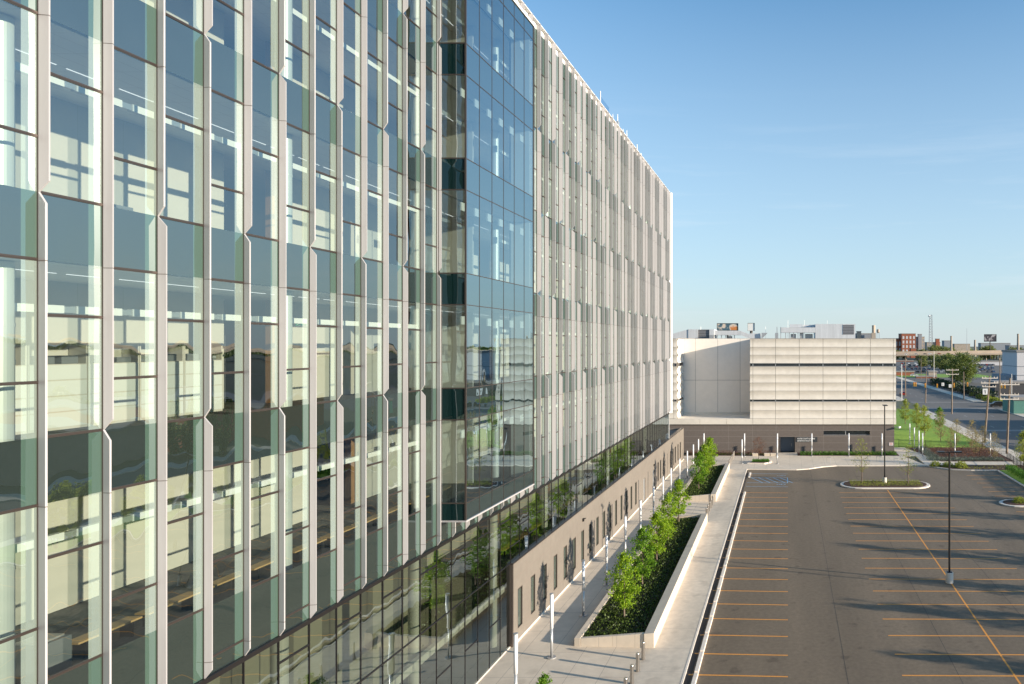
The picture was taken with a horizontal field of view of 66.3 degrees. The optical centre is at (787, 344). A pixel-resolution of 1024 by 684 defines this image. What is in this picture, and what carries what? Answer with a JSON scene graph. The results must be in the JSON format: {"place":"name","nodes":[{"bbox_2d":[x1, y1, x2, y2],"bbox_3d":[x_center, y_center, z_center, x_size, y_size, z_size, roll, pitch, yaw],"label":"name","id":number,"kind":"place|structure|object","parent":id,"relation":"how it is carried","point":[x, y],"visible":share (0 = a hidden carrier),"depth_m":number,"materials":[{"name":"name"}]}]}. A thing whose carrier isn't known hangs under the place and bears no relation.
{"place":"outdoors","nodes":[
{"label":"outdoors","id":0,"kind":"place"},
{"bbox_2d":[477,456,730,683],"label":"plaza paving","id":1,"kind":"structure","parent":0,"point":[570,663],"depth_m":44.75,"materials":[{"name":"concrete"}]},
{"bbox_2d":[513,632,517,683],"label":"light column","id":2,"kind":"structure","parent":1,"relation":"on","point":[515,634],"depth_m":36.13,"materials":[{"name":"silver metal"}]},
{"bbox_2d":[535,672,552,683],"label":"young tree","id":3,"kind":"object","parent":1,"relation":"on","point":[543,679],"visible":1,"depth_m":33.55,"materials":[{"name":"green plant"}]},
{"bbox_2d":[547,593,555,659],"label":"light column","id":4,"kind":"structure","parent":1,"relation":"on","point":[551,656],"depth_m":41.92,"materials":[{"name":"silver metal"}]},
{"bbox_2d":[579,560,586,616],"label":"light column","id":5,"kind":"structure","parent":1,"relation":"on","point":[583,614],"depth_m":48.43,"materials":[{"name":"silver metal"}]},
{"bbox_2d":[603,535,608,585],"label":"light column","id":6,"kind":"structure","parent":1,"relation":"on","point":[606,558],"depth_m":54.62,"materials":[{"name":"silver metal"}]},
{"bbox_2d":[574,513,706,647],"bbox_3d":[-10.624,18.026,58.754,4.952,0.949,30.892,0,0,0],"label":"planter","id":7,"kind":"object","parent":1,"relation":"on","point":[649,636],"visible":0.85,"depth_m":47.95,"materials":[{"name":"concrete"}]},
{"bbox_2d":[603,550,645,617],"bbox_3d":[-10.686,15.867,46.854,2.325,4.573,2.464,0,0,42],"label":"young tree","id":8,"kind":"object","parent":7,"relation":"in","point":[624,600],"visible":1,"depth_m":46.78,"materials":[{"name":"green plant"}]},
{"bbox_2d":[582,516,699,636],"bbox_3d":[-10.766,17.940,58.850,3.978,0.505,29.831,0,0,0],"label":"ground cover","id":9,"kind":"object","parent":7,"relation":"in","point":[604,611],"visible":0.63,"depth_m":51.47,"materials":[{"name":"green plant"}]},
{"bbox_2d":[625,525,659,585],"bbox_3d":[-10.990,15.851,53.126,2.395,4.607,2.862,0,0,33],"label":"young tree","id":10,"kind":"object","parent":7,"relation":"in","point":[642,543],"visible":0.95,"depth_m":53.12,"materials":[{"name":"green plant"}]},
{"bbox_2d":[642,510,673,560],"bbox_3d":[-10.761,15.958,59.113,2.825,4.392,2.243,0,0,-25],"label":"young tree","id":11,"kind":"object","parent":7,"relation":"in","point":[661,540],"visible":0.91,"depth_m":59.09,"materials":[{"name":"green plant"}]},
{"bbox_2d":[654,492,677,538],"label":"young tree","id":12,"kind":"object","parent":7,"relation":"in","point":[668,498],"visible":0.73,"depth_m":65.04,"materials":[{"name":"green plant"}]},
{"bbox_2d":[669,478,691,521],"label":"young tree","id":13,"kind":"object","parent":7,"relation":"in","point":[678,485],"visible":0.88,"depth_m":72.06,"materials":[{"name":"green plant"}]},
{"bbox_2d":[679,463,729,501],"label":"planter","id":14,"kind":"object","parent":1,"relation":"on","point":[719,483],"visible":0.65,"depth_m":88.45,"materials":[{"name":"concrete"}]},
{"bbox_2d":[689,452,708,488],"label":"young tree","id":15,"kind":"object","parent":14,"relation":"in","point":[698,476],"visible":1,"depth_m":88.40,"materials":[{"name":"green plant"}]},
{"bbox_2d":[684,465,723,495],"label":"ground cover","id":16,"kind":"object","parent":14,"relation":"in","point":[695,490],"visible":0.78,"depth_m":91.06,"materials":[{"name":"green plant"}]},
{"bbox_2d":[695,443,714,473],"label":"young tree","id":17,"kind":"object","parent":14,"relation":"in","point":[704,448],"visible":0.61,"depth_m":94.86,"materials":[{"name":"green plant"}]},
{"bbox_2d":[701,437,717,469],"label":"young tree","id":18,"kind":"object","parent":14,"relation":"in","point":[709,442],"visible":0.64,"depth_m":101.03,"materials":[{"name":"green plant"}]},
{"bbox_2d":[522,0,1023,346],"label":"sky","id":19,"kind":"structure","parent":0,"point":[860,163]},
{"bbox_2d":[684,347,1004,522],"bbox_3d":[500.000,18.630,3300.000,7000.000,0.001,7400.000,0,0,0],"label":"ground","id":20,"kind":"structure","parent":0,"point":[899,404],"depth_m":444.68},
{"bbox_2d":[0,0,671,683],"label":"office building","id":21,"kind":"structure","parent":20,"relation":"on","point":[388,254],"depth_m":28.28,"materials":[{"name":"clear glass"}]},
{"bbox_2d":[15,344,26,434],"bbox_3d":[-21.902,1.258,19.375,0.535,2.540,1.730,0,0,0],"label":"filing cabinet","id":22,"kind":"object","parent":21,"relation":"on","point":[20,390],"visible":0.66,"depth_m":20.11,"materials":[{"name":"white"}]},
{"bbox_2d":[15,633,71,682],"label":"planter box","id":23,"kind":"object","parent":21,"relation":"on","point":[59,651],"visible":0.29,"depth_m":17.27,"materials":[{"name":"grey"}]},
{"bbox_2d":[27,344,87,432],"bbox_3d":[-21.902,1.258,21.125,0.535,2.540,1.730,0,0,0],"label":"filing cabinet","id":24,"kind":"object","parent":21,"relation":"on","point":[67,391],"visible":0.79,"depth_m":21.30,"materials":[{"name":"white"}]},
{"bbox_2d":[72,616,141,657],"bbox_3d":[-18.350,7.865,19.100,0.400,0.470,1.800,0,0,0],"label":"bench","id":25,"kind":"object","parent":21,"relation":"on","point":[125,625],"visible":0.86,"depth_m":18.86,"materials":[{"name":"brown wood"}]},
{"bbox_2d":[88,344,138,425],"bbox_3d":[-21.902,1.258,22.875,0.535,2.540,1.730,0,0,0],"label":"filing cabinet","id":26,"kind":"object","parent":21,"relation":"on","point":[126,400],"visible":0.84,"depth_m":23.09,"materials":[{"name":"white"}]},
{"bbox_2d":[139,344,183,419],"bbox_3d":[-21.902,1.258,24.625,0.535,2.540,1.730,0,0,0],"label":"filing cabinet","id":27,"kind":"object","parent":21,"relation":"on","point":[175,380],"visible":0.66,"depth_m":24.89,"materials":[{"name":"white"}]},
{"bbox_2d":[135,591,200,626],"bbox_3d":[-18.350,7.865,21.100,0.400,0.470,1.800,0,0,0],"label":"desk","id":28,"kind":"object","parent":21,"relation":"on","point":[186,599],"visible":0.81,"depth_m":21.24,"materials":[{"name":"brown wood"}]},
{"bbox_2d":[184,344,222,414],"bbox_3d":[-21.902,1.258,26.375,0.535,2.540,1.730,0,0,0],"label":"filing cabinet","id":29,"kind":"object","parent":21,"relation":"on","point":[192,383],"visible":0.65,"depth_m":26.13,"materials":[{"name":"white"}]},
{"bbox_2d":[193,571,240,601],"bbox_3d":[-18.350,7.865,23.100,0.400,0.470,1.800,0,0,0],"label":"desk","id":30,"kind":"object","parent":21,"relation":"on","point":[235,577],"visible":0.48,"depth_m":23.41,"materials":[{"name":"brown wood"}]},
{"bbox_2d":[251,556,274,580],"bbox_3d":[-18.350,7.865,25.100,0.400,0.470,1.800,0,0,0],"label":"desk","id":31,"kind":"object","parent":21,"relation":"on","point":[255,571],"visible":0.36,"depth_m":24.48,"materials":[{"name":"brown wood"}]},
{"bbox_2d":[292,539,326,562],"bbox_3d":[-18.350,7.865,27.100,0.400,0.470,1.800,0,0,0],"label":"desk","id":32,"kind":"object","parent":21,"relation":"on","point":[296,554],"visible":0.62,"depth_m":26.63,"materials":[{"name":"black metal"}]},
{"bbox_2d":[320,526,357,546],"bbox_3d":[-18.350,7.865,29.100,0.400,0.470,1.800,0,0,0],"label":"desk","id":33,"kind":"object","parent":21,"relation":"on","point":[347,530],"visible":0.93,"depth_m":28.75,"materials":[{"name":"black metal"}]},
{"bbox_2d":[351,514,380,533],"bbox_3d":[-18.350,7.865,31.100,0.400,0.470,1.800,0,0,0],"label":"bench","id":34,"kind":"object","parent":21,"relation":"on","point":[376,518],"visible":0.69,"depth_m":31.41,"materials":[{"name":"black metal"}]},
{"bbox_2d":[378,504,400,521],"bbox_3d":[-18.350,7.865,33.100,0.400,0.470,1.800,0,0,0],"label":"bench","id":35,"kind":"object","parent":21,"relation":"on","point":[395,508],"visible":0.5,"depth_m":33.14,"materials":[{"name":"black metal"}]},
{"bbox_2d":[613,153,668,421],"label":"window pane","id":36,"kind":"structure","parent":21,"relation":"in","point":[616,194],"depth_m":73.99,"materials":[{"name":"grey glass"}]},
{"bbox_2d":[431,427,683,646],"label":"masonry wing","id":37,"kind":"structure","parent":20,"relation":"on","point":[534,575],"depth_m":50.70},
{"bbox_2d":[518,585,522,627],"bbox_3d":[-16.924,16.475,44.750,0.172,2.450,0.760,0,0,0],"label":"window","id":38,"kind":"structure","parent":37,"relation":"in","point":[520,591],"depth_m":45.03,"materials":[{"name":"grey glass"}]},
{"bbox_2d":[531,574,534,613],"bbox_3d":[-16.924,16.475,47.020,0.172,2.450,0.760,0,0,0],"label":"window","id":39,"kind":"structure","parent":37,"relation":"in","point":[533,577],"depth_m":47.15,"materials":[{"name":"grey glass"}]},
{"bbox_2d":[543,563,546,601],"bbox_3d":[-16.924,16.475,49.290,0.172,2.450,0.760,0,0,0],"label":"window","id":40,"kind":"structure","parent":37,"relation":"in","point":[545,566],"depth_m":49.48,"materials":[{"name":"grey glass"}]},
{"bbox_2d":[554,554,556,589],"bbox_3d":[-16.924,16.475,51.560,0.172,2.450,0.760,0,0,0],"label":"window","id":41,"kind":"structure","parent":37,"relation":"in","point":[555,557],"depth_m":51.82,"materials":[{"name":"grey glass"}]},
{"bbox_2d":[564,545,566,579],"bbox_3d":[-16.924,16.475,53.830,0.172,2.450,0.760,0,0,0],"label":"window","id":42,"kind":"structure","parent":37,"relation":"in","point":[565,548],"depth_m":54.14,"materials":[{"name":"glass"}]},
{"bbox_2d":[573,537,575,569],"bbox_3d":[-16.924,16.475,56.100,0.172,2.450,0.760,0,0,0],"label":"window","id":43,"kind":"structure","parent":37,"relation":"in","point":[574,540],"depth_m":56.43,"materials":[{"name":"glass"}]},
{"bbox_2d":[628,469,745,683],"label":"walkway","id":44,"kind":"structure","parent":20,"relation":"on","point":[666,659],"depth_m":50.98,"materials":[{"name":"concrete"}]},
{"bbox_2d":[680,469,746,683],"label":"walk kerb","id":45,"kind":"structure","parent":20,"relation":"on","point":[693,645],"depth_m":51.76,"materials":[{"name":"concrete"}]},
{"bbox_2d":[717,323,737,337],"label":"billboard","id":46,"kind":"object","parent":20,"relation":"on","point":[727,326],"visible":0.78,"depth_m":420.00,"materials":[{"name":"multicoloured"}]},
{"bbox_2d":[684,452,775,455],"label":"building bed","id":47,"kind":"object","parent":20,"relation":"on","point":[691,453],"visible":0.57,"depth_m":119.53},
{"bbox_2d":[669,338,896,452],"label":"detention building","id":48,"kind":"structure","parent":20,"relation":"on","point":[830,394],"depth_m":121.98,"materials":[{"name":"grey"}]},
{"bbox_2d":[672,329,716,337],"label":"rooftop unit","id":49,"kind":"object","parent":48,"relation":"on","point":[697,333],"visible":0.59,"depth_m":134.10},
{"bbox_2d":[709,331,766,337],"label":"roof duct","id":50,"kind":"object","parent":48,"relation":"on","point":[744,334],"visible":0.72,"depth_m":134.40,"materials":[{"name":"silver metal"}]},
{"bbox_2d":[780,437,794,451],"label":"door","id":51,"kind":"structure","parent":48,"relation":"in","point":[787,444],"depth_m":123.18,"materials":[{"name":"black"}]},
{"bbox_2d":[796,437,816,441],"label":"building sign","id":52,"kind":"object","parent":48,"relation":"attached to","point":[804,439],"visible":0.98,"depth_m":121.90,"materials":[{"name":"grey"}]},
{"bbox_2d":[775,324,854,337],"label":"rooftop plant","id":53,"kind":"object","parent":48,"relation":"on","point":[833,330],"visible":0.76,"depth_m":136.00,"materials":[{"name":"silver metal"}]},
{"bbox_2d":[751,363,895,365],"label":"window","id":54,"kind":"structure","parent":48,"relation":"in","point":[752,364],"depth_m":121.99,"materials":[{"name":"grey glass"}]},
{"bbox_2d":[751,400,895,401],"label":"window","id":55,"kind":"structure","parent":48,"relation":"in","point":[751,400],"depth_m":121.93,"materials":[{"name":"grey glass"}]},
{"bbox_2d":[824,431,869,434],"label":"window","id":56,"kind":"structure","parent":48,"relation":"in","point":[825,432],"depth_m":122.23,"materials":[{"name":"black glass"}]},
{"bbox_2d":[730,456,924,468],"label":"walk","id":57,"kind":"structure","parent":20,"relation":"on","point":[795,462],"depth_m":112.55,"materials":[{"name":"concrete"}]},
{"bbox_2d":[798,452,898,455],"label":"building bed","id":58,"kind":"object","parent":20,"relation":"on","point":[799,453],"visible":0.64,"depth_m":118.50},
{"bbox_2d":[800,451,896,454],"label":"ground cover","id":59,"kind":"object","parent":58,"relation":"on","point":[845,453],"visible":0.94,"depth_m":119.08,"materials":[{"name":"green plant"}]},
{"bbox_2d":[683,466,1023,683],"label":"parking lot","id":60,"kind":"structure","parent":20,"relation":"on","point":[866,577],"depth_m":55.18,"materials":[{"name":"asphalt"}]},
{"bbox_2d":[694,652,703,673],"bbox_3d":[-5.182,18.525,41.495,0.260,0.150,2.599,0,0,0],"label":"wheel stop","id":61,"kind":"object","parent":60,"relation":"on","point":[698,663],"visible":1,"depth_m":41.30,"materials":[{"name":"concrete"}]},
{"bbox_2d":[684,470,747,683],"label":"gutter","id":62,"kind":"object","parent":60,"relation":"on","point":[696,650],"visible":1,"depth_m":51.72,"materials":[{"name":"concrete"}]},
{"bbox_2d":[747,465,912,469],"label":"kerb","id":63,"kind":"structure","parent":60,"relation":"on","point":[826,466],"depth_m":107.95,"materials":[{"name":"concrete"}]},
{"bbox_2d":[689,475,1023,683],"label":"parking line","id":64,"kind":"object","parent":60,"relation":"on","point":[1012,672],"visible":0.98,"depth_m":56.34,"materials":[{"name":"orange paint"}]},
{"bbox_2d":[840,480,929,488],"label":"island kerb","id":65,"kind":"structure","parent":60,"relation":"on","point":[923,487],"depth_m":91.96,"materials":[{"name":"concrete"}]},
{"bbox_2d":[844,481,926,486],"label":"island bed","id":66,"kind":"object","parent":65,"relation":"on","point":[848,483],"visible":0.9,"depth_m":93.63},
{"bbox_2d":[851,439,871,483],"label":"sapling","id":67,"kind":"object","parent":66,"relation":"on","point":[861,460],"visible":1,"depth_m":94.26,"materials":[{"name":"green plant"}]},
{"bbox_2d":[849,479,920,485],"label":"ground cover","id":68,"kind":"object","parent":66,"relation":"on","point":[885,483],"visible":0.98,"depth_m":94.09,"materials":[{"name":"green plant"}]},
{"bbox_2d":[882,405,887,482],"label":"lamp post","id":69,"kind":"object","parent":66,"relation":"on","point":[884,478],"visible":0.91,"depth_m":94.83,"materials":[{"name":"metal"}]},
{"bbox_2d":[897,445,917,483],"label":"sapling","id":70,"kind":"object","parent":66,"relation":"on","point":[910,469],"visible":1,"depth_m":93.94,"materials":[{"name":"green plant"}]},
{"bbox_2d":[810,471,1023,683],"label":"asphalt seam","id":71,"kind":"object","parent":60,"relation":"on","point":[910,581],"visible":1,"depth_m":55.40,"materials":[{"name":"asphalt"}]},
{"bbox_2d":[937,451,961,583],"bbox_3d":[12.620,13.465,55.600,1.900,10.270,0.600,0,0,0],"label":"lamp post","id":72,"kind":"object","parent":60,"relation":"on","point":[949,576],"visible":1,"depth_m":55.52,"materials":[{"name":"metal"}]},
{"bbox_2d":[918,465,1023,486],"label":"lot kerb","id":73,"kind":"structure","parent":60,"relation":"on","point":[1021,484],"depth_m":104.84,"materials":[{"name":"concrete"}]},
{"bbox_2d":[916,355,928,366],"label":"background tree","id":74,"kind":"object","parent":20,"relation":"on","point":[921,363],"visible":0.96,"depth_m":599.04,"materials":[{"name":"green plant"}]},
{"bbox_2d":[936,353,954,369],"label":"background tree","id":75,"kind":"object","parent":20,"relation":"on","point":[944,359],"visible":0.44,"depth_m":499.67,"materials":[{"name":"green plant"}]},
{"bbox_2d":[896,350,1001,359],"bbox_3d":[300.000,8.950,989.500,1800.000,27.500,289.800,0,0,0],"label":"freeway bridge","id":76,"kind":"structure","parent":20,"relation":"on","point":[980,353],"depth_m":879.41,"materials":[{"name":"concrete"}]},
{"bbox_2d":[905,447,1012,460],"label":"garden bed","id":77,"kind":"object","parent":20,"relation":"on","point":[961,455],"visible":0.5,"depth_m":120.70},
{"bbox_2d":[916,445,937,457],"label":"ground cover","id":78,"kind":"object","parent":77,"relation":"on","point":[930,454],"visible":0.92,"depth_m":119.70,"materials":[{"name":"green plant"}]},
{"bbox_2d":[924,444,1002,456],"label":"ground cover","id":79,"kind":"object","parent":77,"relation":"on","point":[960,448],"visible":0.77,"depth_m":121.07,"materials":[{"name":"brown plant"}]},
{"bbox_2d":[926,456,1004,460],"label":"ground cover","id":80,"kind":"object","parent":77,"relation":"on","point":[971,458],"visible":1,"depth_m":113.87,"materials":[{"name":"green plant"}]},
{"bbox_2d":[962,420,979,446],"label":"tan tree","id":81,"kind":"object","parent":77,"relation":"on","point":[971,427],"visible":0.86,"depth_m":125.88,"materials":[{"name":"brown plant"}]},
{"bbox_2d":[974,425,988,451],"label":"tan tree","id":82,"kind":"object","parent":77,"relation":"on","point":[982,437],"visible":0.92,"depth_m":121.95,"materials":[{"name":"brown plant"}]},
{"bbox_2d":[987,432,1001,459],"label":"tan tree","id":83,"kind":"object","parent":77,"relation":"on","point":[993,452],"visible":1,"depth_m":113.67,"materials":[{"name":"brown plant"}]},
{"bbox_2d":[896,378,1023,453],"bbox_3d":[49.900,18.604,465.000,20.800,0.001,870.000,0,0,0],"label":"avenue","id":84,"kind":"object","parent":20,"relation":"on","point":[937,399],"depth_m":192.36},
{"bbox_2d":[946,368,958,413],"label":"utility pole","id":85,"kind":"object","parent":84,"relation":"on","point":[952,374],"visible":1,"depth_m":191.68,"materials":[{"name":"brown wood"}]},
{"bbox_2d":[927,408,1022,430],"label":"crosswalk strip","id":86,"kind":"object","parent":84,"relation":"on","point":[977,408],"visible":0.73,"depth_m":207.36,"materials":[{"name":"paint"}]},
{"bbox_2d":[929,465,1022,469],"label":"corner bed","id":87,"kind":"object","parent":20,"relation":"on","point":[987,467],"visible":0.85,"depth_m":107.00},
{"bbox_2d":[1012,429,1023,462],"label":"lawn tree","id":88,"kind":"object","parent":87,"relation":"on","point":[1021,456],"visible":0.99,"depth_m":106.41,"materials":[{"name":"green plant"}]},
{"bbox_2d":[984,334,996,341],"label":"billboard","id":89,"kind":"object","parent":20,"relation":"on","point":[990,337],"visible":1,"depth_m":900.00,"materials":[{"name":"grey"}]},
{"bbox_2d":[1000,470,1023,484],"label":"verge","id":90,"kind":"structure","parent":20,"relation":"on","point":[1011,475],"depth_m":99.69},
{"bbox_2d":[1004,464,1023,479],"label":"hedge","id":91,"kind":"object","parent":90,"relation":"on","point":[1013,469],"visible":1,"depth_m":100.48,"materials":[{"name":"green plant"}]},
{"bbox_2d":[898,333,915,356],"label":"brick building","id":92,"kind":"structure","parent":0,"point":[908,341],"depth_m":1050.00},
{"bbox_2d":[894,409,983,447],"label":"lawn","id":93,"kind":"structure","parent":0,"point":[901,435],"depth_m":145.02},
{"bbox_2d":[897,399,915,423],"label":"lawn tree","id":94,"kind":"object","parent":93,"relation":"on","point":[904,401],"visible":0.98,"depth_m":165.93,"materials":[{"name":"green plant"}]},
{"bbox_2d":[909,403,925,428],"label":"lawn tree","id":95,"kind":"object","parent":93,"relation":"on","point":[916,406],"visible":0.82,"depth_m":156.91,"materials":[{"name":"green plant"}]},
{"bbox_2d":[914,405,934,435],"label":"lawn tree","id":96,"kind":"object","parent":93,"relation":"on","point":[923,428],"visible":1,"depth_m":143.79,"materials":[{"name":"green plant"}]},
{"bbox_2d":[934,406,945,428],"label":"young tree","id":97,"kind":"object","parent":93,"relation":"on","point":[942,421],"visible":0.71,"depth_m":152.89,"materials":[{"name":"green plant"}]},
{"bbox_2d":[933,411,950,440],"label":"tan tree","id":98,"kind":"object","parent":93,"relation":"on","point":[940,416],"visible":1,"depth_m":135.97,"materials":[{"name":"green plant"}]},
{"bbox_2d":[896,376,983,401],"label":"sidewalk","id":99,"kind":"structure","parent":0,"point":[949,393],"depth_m":281.19,"materials":[{"name":"concrete"}]},
{"bbox_2d":[896,374,991,376],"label":"grass strip","id":100,"kind":"object","parent":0,"point":[941,375],"depth_m":429.60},
{"bbox_2d":[896,362,1001,372],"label":"distant parking","id":101,"kind":"structure","parent":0,"point":[995,368],"depth_m":556.16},
{"bbox_2d":[906,378,1001,401],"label":"yard","id":102,"kind":"structure","parent":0,"point":[978,383],"depth_m":341.09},
{"bbox_2d":[940,347,982,382],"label":"broad tree","id":103,"kind":"object","parent":102,"relation":"on","point":[961,362],"visible":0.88,"depth_m":339.06,"materials":[{"name":"green plant"}]},
{"bbox_2d":[929,378,997,397],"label":"tall hedge","id":104,"kind":"object","parent":102,"relation":"on","point":[976,389],"visible":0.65,"depth_m":273.30,"materials":[{"name":"green plant"}]},
{"bbox_2d":[894,448,1018,464],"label":"garden path","id":105,"kind":"structure","parent":0,"point":[922,459],"depth_m":112.58,"materials":[{"name":"concrete"}]},
{"bbox_2d":[952,344,969,350],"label":"brick building","id":106,"kind":"structure","parent":0,"point":[964,347],"depth_m":1300.00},
{"bbox_2d":[919,411,1022,464],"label":"sidewalk","id":107,"kind":"structure","parent":0,"point":[965,430],"depth_m":140.30,"materials":[{"name":"concrete"}]},
{"bbox_2d":[981,376,997,442],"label":"utility pole","id":108,"kind":"object","parent":107,"relation":"on","point":[989,386],"visible":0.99,"depth_m":134.01,"materials":[{"name":"brown wood"}]},
{"bbox_2d":[1000,378,1019,453],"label":"utility pole","id":109,"kind":"object","parent":107,"relation":"on","point":[1008,413],"visible":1,"depth_m":120.79,"materials":[{"name":"brown wood"}]},
{"bbox_2d":[978,343,1010,349],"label":"brick building","id":110,"kind":"structure","parent":0,"point":[999,346],"depth_m":1400.00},
{"bbox_2d":[988,380,1023,394],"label":"dark building","id":111,"kind":"structure","parent":0,"point":[1019,389],"depth_m":262.00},
{"bbox_2d":[992,350,1023,379],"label":"pale building","id":112,"kind":"structure","parent":0,"point":[1013,362],"depth_m":294.49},
{"bbox_2d":[1001,395,1023,413],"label":"green building","id":113,"kind":"structure","parent":0,"point":[1016,406],"depth_m":191.17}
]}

